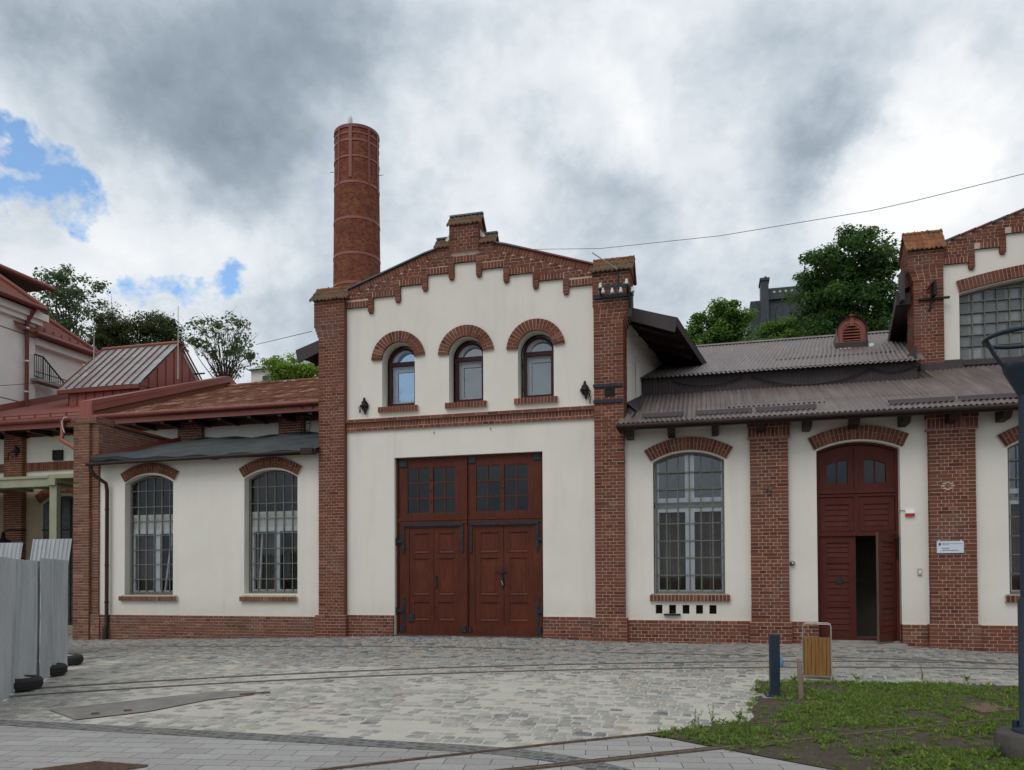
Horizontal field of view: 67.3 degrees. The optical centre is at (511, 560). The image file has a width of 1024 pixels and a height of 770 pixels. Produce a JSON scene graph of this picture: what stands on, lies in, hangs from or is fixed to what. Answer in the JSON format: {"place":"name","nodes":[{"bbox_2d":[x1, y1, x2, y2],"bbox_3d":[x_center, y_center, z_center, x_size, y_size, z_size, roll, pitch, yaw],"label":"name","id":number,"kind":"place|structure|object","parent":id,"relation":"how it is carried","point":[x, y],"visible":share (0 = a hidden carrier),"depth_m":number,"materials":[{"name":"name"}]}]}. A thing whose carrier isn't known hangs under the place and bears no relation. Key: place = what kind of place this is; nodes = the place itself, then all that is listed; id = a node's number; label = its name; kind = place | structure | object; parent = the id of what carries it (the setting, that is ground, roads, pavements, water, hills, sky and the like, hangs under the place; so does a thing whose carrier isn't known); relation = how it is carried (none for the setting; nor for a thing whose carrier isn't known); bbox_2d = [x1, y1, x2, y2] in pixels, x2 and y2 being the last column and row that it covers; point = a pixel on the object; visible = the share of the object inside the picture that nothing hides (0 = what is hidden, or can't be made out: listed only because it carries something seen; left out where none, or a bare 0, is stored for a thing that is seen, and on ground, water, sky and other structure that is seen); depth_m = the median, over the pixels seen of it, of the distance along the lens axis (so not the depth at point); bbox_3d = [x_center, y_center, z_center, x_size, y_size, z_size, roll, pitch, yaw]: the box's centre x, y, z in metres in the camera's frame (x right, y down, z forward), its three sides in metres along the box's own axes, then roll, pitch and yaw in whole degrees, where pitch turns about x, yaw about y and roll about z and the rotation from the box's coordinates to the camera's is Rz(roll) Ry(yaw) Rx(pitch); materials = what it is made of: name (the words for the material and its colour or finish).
{"place":"outdoors","nodes":[
{"label":"outdoors","id":0,"kind":"place"},
{"bbox_2d":[89,300,134,339],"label":"birch tree","id":1,"kind":"object","parent":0,"point":[113,308],"visible":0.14,"depth_m":52.04,"materials":[{"name":"green plant"}]},
{"bbox_2d":[149,310,191,352],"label":"birch tree","id":2,"kind":"object","parent":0,"point":[176,331],"visible":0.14,"depth_m":49.64,"materials":[{"name":"green plant"}]},
{"bbox_2d":[248,358,315,381],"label":"grey roofed house","id":3,"kind":"structure","parent":0,"point":[257,374],"depth_m":58.38,"materials":[{"name":"paint"}]},
{"bbox_2d":[262,375,270,380],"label":"window","id":4,"kind":"structure","parent":3,"relation":"in","point":[264,378],"depth_m":58.16,"materials":[{"name":"grey glass"}]},
{"bbox_2d":[0,725,828,769],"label":"paved path","id":5,"kind":"structure","parent":0,"point":[25,748],"depth_m":6.84,"materials":[{"name":"grey concrete"}]},
{"bbox_2d":[32,761,147,769],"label":"steel cover plate","id":6,"kind":"object","parent":5,"relation":"on","point":[99,765],"visible":1,"depth_m":6.39,"materials":[{"name":"metal"}]},
{"bbox_2d":[0,719,630,769],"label":"paving border","id":7,"kind":"object","parent":5,"relation":"on","point":[544,756],"visible":1,"depth_m":7.42,"materials":[{"name":"grey stone"}]},
{"bbox_2d":[493,717,1018,769],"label":"tram rail","id":8,"kind":"object","parent":5,"relation":"on","point":[615,758],"visible":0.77,"depth_m":6.80,"materials":[{"name":"metal"}]},
{"bbox_2d":[0,629,1017,769],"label":"cobbled yard","id":9,"kind":"structure","parent":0,"point":[396,730],"depth_m":9.82,"materials":[{"name":"stone cobbles"}]},
{"bbox_2d":[0,557,12,701],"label":"hoarding sheet","id":10,"kind":"object","parent":9,"relation":"on","point":[6,590],"visible":1,"depth_m":9.95,"materials":[{"name":"grey metal"}]},
{"bbox_2d":[0,542,22,558],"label":"leaning sheet","id":11,"kind":"object","parent":9,"relation":"on","point":[12,550],"visible":0.23,"depth_m":15.79,"materials":[{"name":"silver metal"}]},
{"bbox_2d":[11,559,39,692],"bbox_3d":[-6.933,0.894,10.907,0.044,1.820,1.829,0,-1,-19],"label":"hoarding sheet","id":12,"kind":"object","parent":9,"relation":"on","point":[26,622],"visible":0.7,"depth_m":11.03,"materials":[{"name":"grey metal"}]},
{"bbox_2d":[30,539,71,656],"bbox_3d":[-9.375,0.735,15.403,1.084,2.359,0.328,-1,-1,14],"label":"leaning sheet","id":13,"kind":"object","parent":9,"relation":"on","point":[60,549],"visible":0.31,"depth_m":15.52,"materials":[{"name":"silver metal"}]},
{"bbox_2d":[39,558,67,678],"bbox_3d":[-7.393,0.903,12.437,0.044,1.860,1.647,0,-1,-18],"label":"hoarding sheet","id":14,"kind":"object","parent":9,"relation":"on","point":[53,624],"visible":0.94,"depth_m":12.33,"materials":[{"name":"grey metal"}]},
{"bbox_2d":[39,663,67,676],"bbox_3d":[-7.479,1.746,12.348,0.608,0.188,0.605,-1,-1,14],"label":"tyre","id":15,"kind":"object","parent":9,"relation":"on","point":[58,669],"visible":0.41,"depth_m":12.24,"materials":[{"name":"rubber"}]},
{"bbox_2d":[67,587,67,653],"bbox_3d":[-8.440,1.038,14.495,0.012,1.673,0.583,0,-1,-17],"label":"hoarding sheet","id":16,"kind":"object","parent":9,"relation":"on","point":[67,620],"visible":0.06,"depth_m":14.71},
{"bbox_2d":[67,653,83,665],"bbox_3d":[-8.047,1.775,13.834,0.608,0.188,0.605,-1,-1,14],"label":"tyre","id":17,"kind":"object","parent":9,"relation":"on","point":[74,659],"visible":0.49,"depth_m":13.73,"materials":[{"name":"rubber"}]},
{"bbox_2d":[50,691,254,718],"bbox_3d":[-4.315,1.778,9.680,2.432,0.001,0.978,1,-1,-44],"label":"cover plate","id":18,"kind":"object","parent":9,"relation":"on","point":[115,708],"visible":0.93,"depth_m":9.45,"materials":[{"name":"grey metal"}]},
{"bbox_2d":[240,691,269,694],"bbox_3d":[-3.446,1.774,10.310,0.387,0.020,0.028,0,-1,-29],"label":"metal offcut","id":19,"kind":"object","parent":18,"relation":"on","point":[254,693],"visible":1,"depth_m":10.30,"materials":[{"name":"metal"}]},
{"bbox_2d":[71,417,318,639],"bbox_3d":[-8.005,-0.778,21.673,7.530,6.410,3.850,-1,-1,14],"label":"lean to wing","id":20,"kind":"object","parent":9,"relation":"on","point":[201,538],"visible":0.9,"depth_m":20.30,"materials":[{"name":"white paint"}]},
{"bbox_2d":[131,476,172,593],"bbox_3d":[-9.607,-0.767,20.961,1.561,3.360,0.375,-1,-1,14],"label":"window","id":21,"kind":"structure","parent":20,"relation":"in","point":[151,497],"depth_m":20.90,"materials":[{"name":"glass"}]},
{"bbox_2d":[249,471,297,593],"bbox_3d":[-6.057,-0.816,20.050,1.571,3.330,0.375,-1,-1,14],"label":"window","id":22,"kind":"structure","parent":20,"relation":"in","point":[273,495],"depth_m":20.00,"materials":[{"name":"glass"}]},
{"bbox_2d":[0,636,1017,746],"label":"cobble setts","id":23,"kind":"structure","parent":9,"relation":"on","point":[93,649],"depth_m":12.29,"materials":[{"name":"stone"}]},
{"bbox_2d":[13,675,43,691],"bbox_3d":[-6.930,1.717,10.803,0.608,0.188,0.605,-1,-1,14],"label":"tyre","id":24,"kind":"object","parent":23,"relation":"on","point":[28,683],"visible":0.62,"depth_m":10.66,"materials":[{"name":"rubber"}]},
{"bbox_2d":[8,667,1017,697],"bbox_3d":[2.241,1.793,11.528,21.494,0.058,2.779,0,-1,-5],"label":"tram rail","id":25,"kind":"object","parent":9,"relation":"on","point":[468,672],"visible":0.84,"depth_m":12.34,"materials":[{"name":"metal"}]},
{"bbox_2d":[39,661,1017,688],"bbox_3d":[2.251,1.802,12.208,21.706,0.086,2.937,0,-1,-4],"label":"tram rail","id":26,"kind":"object","parent":9,"relation":"on","point":[472,667],"visible":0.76,"depth_m":13.11,"materials":[{"name":"metal"}]},
{"bbox_2d":[128,646,1012,663],"bbox_3d":[2.138,1.832,14.962,23.014,0.129,0.533,-1,-1,15],"label":"tram rail","id":27,"kind":"object","parent":9,"relation":"on","point":[600,652],"visible":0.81,"depth_m":15.20,"materials":[{"name":"metal"}]},
{"bbox_2d":[310,700,1018,769],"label":"tram rail","id":28,"kind":"object","parent":9,"relation":"on","point":[467,753],"visible":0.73,"depth_m":6.99,"materials":[{"name":"metal"}]},
{"bbox_2d":[690,709,703,724],"bbox_3d":[1.911,1.624,7.956,0.068,0.212,0.186,0,-1,-25],"label":"weed plant","id":29,"kind":"object","parent":9,"relation":"on","point":[694,721],"visible":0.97,"depth_m":7.97,"materials":[{"name":"green plant"}]},
{"bbox_2d":[708,704,717,723],"bbox_3d":[2.100,1.618,8.063,0.108,0.226,0.089,-1,-1,14],"label":"weed plant","id":30,"kind":"object","parent":9,"relation":"on","point":[712,718],"visible":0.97,"depth_m":8.07,"materials":[{"name":"green plant"}]},
{"bbox_2d":[731,708,741,721],"bbox_3d":[2.440,1.655,8.265,0.190,0.155,0.100,0,-1,-34],"label":"weed plant","id":31,"kind":"object","parent":9,"relation":"on","point":[739,716],"visible":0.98,"depth_m":8.27,"materials":[{"name":"green plant"}]},
{"bbox_2d":[802,622,833,681],"bbox_3d":[4.571,1.356,11.516,0.458,0.846,0.360,-1,-1,22],"label":"litter bin","id":32,"kind":"object","parent":9,"relation":"on","point":[817,655],"visible":0.98,"depth_m":11.38,"materials":[{"name":"wood"}]},
{"bbox_2d":[0,0,1023,382],"label":"sky","id":33,"kind":"structure","parent":0,"point":[172,154],"materials":[{"name":"grey"}]},
{"bbox_2d":[746,276,830,339],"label":"dark clad tower","id":34,"kind":"structure","parent":0,"point":[766,304],"depth_m":58.49,"materials":[{"name":"stone"}]},
{"bbox_2d":[647,678,1023,769],"bbox_3d":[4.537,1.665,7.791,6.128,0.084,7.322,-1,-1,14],"label":"grass","id":35,"kind":"structure","parent":0,"point":[874,703],"depth_m":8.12,"materials":[{"name":"green plant"}]},
{"bbox_2d":[759,634,789,697],"bbox_3d":[3.387,1.350,9.930,0.340,0.804,0.340,0,-1,9],"label":"bollard","id":36,"kind":"object","parent":35,"relation":"on","point":[774,664],"visible":0.91,"depth_m":9.87,"materials":[{"name":"metal"}]},
{"bbox_2d":[797,659,803,698],"bbox_3d":[3.635,1.509,9.700,0.082,0.528,0.065,-1,-1,14],"label":"wooden stake","id":37,"kind":"object","parent":35,"relation":"on","point":[800,681],"visible":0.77,"depth_m":9.68,"materials":[{"name":"brown wood"}]},
{"bbox_2d":[691,683,1015,769],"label":"soil clods","id":38,"kind":"object","parent":35,"relation":"on","point":[831,755],"visible":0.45,"depth_m":7.75,"materials":[{"name":"brown soil"}]},
{"bbox_2d":[885,740,903,753],"bbox_3d":[3.361,1.641,6.715,0.168,0.120,0.192,-1,-1,14],"label":"weed plant","id":39,"kind":"object","parent":35,"relation":"on","point":[897,748],"visible":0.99,"depth_m":6.72,"materials":[{"name":"green plant"}]},
{"bbox_2d":[961,703,1014,713],"bbox_3d":[5.468,1.705,8.887,0.601,0.023,0.438,0,-1,-20],"label":"manhole cover","id":40,"kind":"object","parent":35,"relation":"on","point":[984,706],"visible":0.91,"depth_m":8.82,"materials":[{"name":"metal"}]},
{"bbox_2d":[977,741,1000,757],"bbox_3d":[4.098,1.622,6.597,0.148,0.146,0.201,-1,-1,44],"label":"weed plant","id":41,"kind":"object","parent":35,"relation":"on","point":[993,753],"visible":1,"depth_m":6.58,"materials":[{"name":"green plant"}]},
{"bbox_2d":[981,326,1023,758],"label":"street lamp","id":42,"kind":"object","parent":35,"relation":"on","point":[1010,739],"visible":0.95,"depth_m":6.64,"materials":[{"name":"metal"}]},
{"label":"ground","id":43,"kind":"structure","parent":0,"visible":0},
{"bbox_2d":[0,473,73,538],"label":"green canopy","id":44,"kind":"object","parent":43,"relation":"on","point":[54,484],"visible":0.55,"depth_m":22.56,"materials":[{"name":"metal"}]},
{"bbox_2d":[0,529,26,542],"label":"wall lamp","id":45,"kind":"object","parent":44,"relation":"attached to","point":[3,539],"visible":0.94,"depth_m":24.99,"materials":[{"name":"black metal"}]},
{"bbox_2d":[0,264,101,411],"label":"white house","id":46,"kind":"structure","parent":43,"relation":"on","point":[28,329],"depth_m":30.31,"materials":[{"name":"paint"}]},
{"bbox_2d":[30,354,63,388],"bbox_3d":[-18.684,-7.617,31.038,0.450,1.093,1.488,-1,-1,14],"label":"stair railing","id":47,"kind":"object","parent":46,"relation":"attached to","point":[41,381],"visible":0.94,"depth_m":30.74,"materials":[{"name":"black metal"}]},
{"bbox_2d":[29,264,111,341],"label":"maple tree","id":48,"kind":"object","parent":43,"relation":"on","point":[71,294],"visible":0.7,"depth_m":52.53,"materials":[{"name":"green plant"}]},
{"bbox_2d":[84,297,136,364],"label":"mistletoe tree","id":49,"kind":"object","parent":43,"relation":"on","point":[103,337],"visible":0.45,"depth_m":48.06,"materials":[{"name":"green plant"}]},
{"bbox_2d":[114,309,189,348],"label":"mistletoe tree","id":50,"kind":"object","parent":43,"relation":"on","point":[148,332],"visible":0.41,"depth_m":48.03,"materials":[{"name":"green plant"}]},
{"bbox_2d":[0,376,318,628],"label":"long brick hall","id":51,"kind":"structure","parent":43,"relation":"on","point":[223,406],"depth_m":25.37,"materials":[{"name":"paint"}]},
{"bbox_2d":[7,445,19,459],"bbox_3d":[-16.624,-3.618,25.663,0.389,0.484,0.140,-1,-1,14],"label":"wall rosette","id":52,"kind":"object","parent":51,"relation":"attached to","point":[16,451],"depth_m":25.63,"materials":[{"name":"black metal"}]},
{"bbox_2d":[0,382,52,385],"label":"overhead wire","id":53,"kind":"object","parent":51,"relation":"attached to","point":[29,383],"visible":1,"depth_m":27.00,"materials":[{"name":"black metal"}]},
{"bbox_2d":[41,493,73,628],"bbox_3d":[-14.704,0.041,25.373,2.000,4.547,0.090,-1,-1,14],"label":"glazed door","id":54,"kind":"structure","parent":51,"relation":"in","point":[67,500],"depth_m":25.36,"materials":[{"name":"green metal"}]},
{"bbox_2d":[52,449,64,461],"bbox_3d":[-15.020,-3.493,25.460,0.460,0.400,0.090,-1,-1,14],"label":"vent box","id":55,"kind":"object","parent":51,"relation":"on","point":[58,454],"visible":1,"depth_m":25.43,"materials":[{"name":"black metal"}]},
{"bbox_2d":[57,341,204,405],"bbox_3d":[-14.261,-6.883,30.178,3.967,3.179,4.786,-1,-1,14],"label":"rooflight lantern","id":56,"kind":"object","parent":51,"relation":"on","point":[111,371],"visible":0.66,"depth_m":28.91,"materials":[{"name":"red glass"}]},
{"bbox_2d":[93,340,94,361],"bbox_3d":[-15.220,-7.804,28.010,0.038,1.127,0.044,-1,-1,14],"label":"lightning rod","id":57,"kind":"object","parent":56,"relation":"attached to","point":[93,352],"visible":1,"depth_m":28.00,"materials":[{"name":"metal"}]},
{"bbox_2d":[177,306,178,378],"bbox_3d":[-11.770,-7.691,27.122,0.038,2.580,0.044,-1,-1,14],"label":"lightning rod","id":58,"kind":"object","parent":51,"relation":"on","point":[178,348],"visible":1,"depth_m":27.11,"materials":[{"name":"metal"}]},
{"bbox_2d":[301,406,312,433],"bbox_3d":[-6.012,-3.994,22.366,0.289,1.047,0.900,0,-1,-27],"label":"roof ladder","id":59,"kind":"object","parent":51,"relation":"attached to","point":[305,423],"visible":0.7,"depth_m":22.38,"materials":[{"name":"black metal"}]},
{"bbox_2d":[184,307,259,381],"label":"walnut tree","id":60,"kind":"object","parent":43,"relation":"on","point":[235,351],"visible":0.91,"depth_m":42.63,"materials":[{"name":"green plant"}]},
{"bbox_2d":[255,350,318,381],"bbox_3d":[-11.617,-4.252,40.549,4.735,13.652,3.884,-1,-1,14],"label":"bush","id":61,"kind":"object","parent":43,"relation":"on","point":[280,369],"visible":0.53,"depth_m":39.73,"materials":[{"name":"green plant"}]},
{"bbox_2d":[296,211,706,642],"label":"tram hall","id":62,"kind":"structure","parent":43,"relation":"on","point":[444,510],"depth_m":18.45,"materials":[{"name":"paint"}]},
{"bbox_2d":[256,331,311,344],"bbox_3d":[-7.788,-7.467,25.881,0.018,1.475,7.136,0,-1,-31],"label":"overhead wire","id":63,"kind":"object","parent":62,"relation":"attached to","point":[285,337],"visible":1,"depth_m":25.25,"materials":[{"name":"black metal"}]},
{"bbox_2d":[330,116,381,286],"bbox_3d":[-5.834,-7.126,28.988,1.885,18.518,1.885,0,-1,-19],"label":"factory chimney","id":64,"kind":"object","parent":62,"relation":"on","point":[356,251],"visible":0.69,"depth_m":28.36,"materials":[{"name":"brick"}]},
{"bbox_2d":[359,397,368,414],"bbox_3d":[-3.671,-3.823,19.026,0.250,0.425,0.134,-1,-1,14],"label":"wall rosette","id":65,"kind":"object","parent":62,"relation":"attached to","point":[364,405],"depth_m":18.99,"materials":[{"name":"black metal"}]},
{"bbox_2d":[389,347,414,405],"bbox_3d":[-2.681,-4.605,19.224,0.880,1.505,0.243,-1,-1,14],"label":"window","id":66,"kind":"structure","parent":62,"relation":"in","point":[402,362],"depth_m":19.30,"materials":[{"name":"glass"}]},
{"bbox_2d":[455,342,482,401],"bbox_3d":[-0.996,-4.620,18.792,0.880,1.505,0.243,-1,-1,14],"label":"window","id":67,"kind":"structure","parent":62,"relation":"in","point":[469,357],"depth_m":18.86,"materials":[{"name":"glass"}]},
{"bbox_2d":[522,336,553,397],"bbox_3d":[0.661,-4.636,18.367,0.880,1.505,0.243,-1,-1,14],"label":"window","id":68,"kind":"structure","parent":62,"relation":"in","point":[538,353],"depth_m":18.43,"materials":[{"name":"glass"}]},
{"bbox_2d":[580,381,590,402],"bbox_3d":[1.692,-3.858,17.649,0.258,0.541,0.134,-1,-1,14],"label":"wall lamp","id":69,"kind":"object","parent":62,"relation":"attached to","point":[584,390],"depth_m":17.62,"materials":[{"name":"black metal"}]},
{"bbox_2d":[592,252,634,316],"bbox_3d":[2.284,-6.206,17.279,0.942,1.441,0.311,-1,-1,14],"label":"insulator rack","id":70,"kind":"object","parent":62,"relation":"attached to","point":[629,293],"visible":1,"depth_m":17.27,"materials":[{"name":"metal"}]},
{"bbox_2d":[536,174,1021,249],"bbox_3d":[4.729,-7.161,16.335,10.507,1.493,0.608,-1,-1,38],"label":"overhead wire","id":71,"kind":"object","parent":62,"relation":"attached to","point":[810,220],"visible":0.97,"depth_m":15.50,"materials":[{"name":"black metal"}]},
{"bbox_2d":[685,297,759,344],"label":"linden tree","id":72,"kind":"object","parent":43,"relation":"on","point":[727,321],"visible":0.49,"depth_m":41.38,"materials":[{"name":"green plant"}]},
{"bbox_2d":[753,303,804,339],"bbox_3d":[13.839,-5.219,39.243,3.436,15.277,2.893,-1,-1,14],"label":"linden tree","id":73,"kind":"object","parent":43,"relation":"on","point":[773,329],"visible":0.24,"depth_m":39.20,"materials":[{"name":"green plant"}]},
{"bbox_2d":[616,330,1019,652],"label":"workshop","id":74,"kind":"structure","parent":43,"relation":"on","point":[849,453],"depth_m":16.54,"materials":[{"name":"paint"}]},
{"bbox_2d":[664,610,679,615],"bbox_3d":[3.568,1.157,17.130,0.357,0.120,0.130,-1,-1,14],"label":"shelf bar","id":75,"kind":"object","parent":74,"relation":"attached to","point":[672,614],"visible":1,"depth_m":17.07,"materials":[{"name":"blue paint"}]},
{"bbox_2d":[654,453,724,593],"bbox_3d":[4.019,-0.884,17.375,1.560,3.275,0.305,-1,-1,14],"label":"window","id":76,"kind":"structure","parent":74,"relation":"in","point":[689,487],"depth_m":17.36,"materials":[{"name":"glass"}]},
{"bbox_2d":[765,484,774,494],"bbox_3d":[5.536,-1.535,16.534,0.208,0.220,0.050,-1,-1,14],"label":"anchor plate","id":77,"kind":"object","parent":74,"relation":"attached to","point":[769,489],"visible":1,"depth_m":16.53,"materials":[{"name":"metal"}]},
{"bbox_2d":[833,314,873,348],"bbox_3d":[9.674,-6.349,21.987,0.980,0.992,1.420,-1,-1,14],"label":"roof ventilator","id":78,"kind":"object","parent":74,"relation":"on","point":[851,330],"visible":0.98,"depth_m":21.43,"materials":[{"name":"red metal"}]},
{"bbox_2d":[816,442,907,647],"bbox_3d":[7.332,-0.291,16.323,1.710,4.480,0.966,-1,-1,14],"label":"door","id":79,"kind":"structure","parent":74,"relation":"in","point":[867,468],"depth_m":16.41,"materials":[{"name":"paint"}]},
{"bbox_2d":[899,510,914,515],"bbox_3d":[8.193,-0.987,15.969,0.288,0.130,0.056,-1,-1,14],"label":"alarm sounder","id":80,"kind":"object","parent":74,"relation":"attached to","point":[907,512],"visible":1,"depth_m":15.94,"materials":[{"name":"white plastic"}]},
{"bbox_2d":[941,482,954,489],"bbox_3d":[8.890,-1.529,15.689,0.250,0.164,0.005,-1,-1,14],"label":"mortar patch","id":81,"kind":"object","parent":74,"relation":"attached to","point":[949,483],"visible":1,"depth_m":15.69,"materials":[{"name":"beige concrete"}]},
{"bbox_2d":[937,540,963,552],"bbox_3d":[8.908,-0.292,15.644,0.495,0.267,0.036,-1,-1,14],"label":"sign board","id":82,"kind":"object","parent":74,"relation":"attached to","point":[950,546],"visible":1,"depth_m":15.63,"materials":[{"name":"white plastic"}]},
{"bbox_2d":[1007,443,1019,593],"bbox_3d":[10.823,-0.948,15.628,1.490,3.275,0.305,-1,-1,14],"label":"window","id":83,"kind":"structure","parent":74,"relation":"in","point":[1012,451],"depth_m":15.75,"materials":[{"name":"glass"}]},
{"bbox_2d":[778,222,905,336],"bbox_3d":[15.832,-6.620,35.898,5.550,17.945,4.999,0,-1,-5],"label":"maple tree","id":84,"kind":"object","parent":43,"relation":"on","point":[840,284],"visible":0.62,"depth_m":34.96,"materials":[{"name":"green plant"}]},
{"bbox_2d":[888,208,1023,370],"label":"side hall","id":85,"kind":"structure","parent":43,"relation":"on","point":[976,274],"depth_m":18.71,"materials":[{"name":"brick"}]},
{"bbox_2d":[918,280,949,310],"bbox_3d":[10.225,-6.410,18.590,0.677,0.673,0.272,-1,-1,14],"label":"iron bracket","id":86,"kind":"object","parent":85,"relation":"attached to","point":[933,285],"visible":1,"depth_m":18.62,"materials":[{"name":"black metal"}]},
{"bbox_2d":[959,281,1023,359],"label":"window","id":87,"kind":"structure","parent":85,"relation":"in","point":[983,313],"depth_m":18.73,"materials":[{"name":"glass"}]}
]}

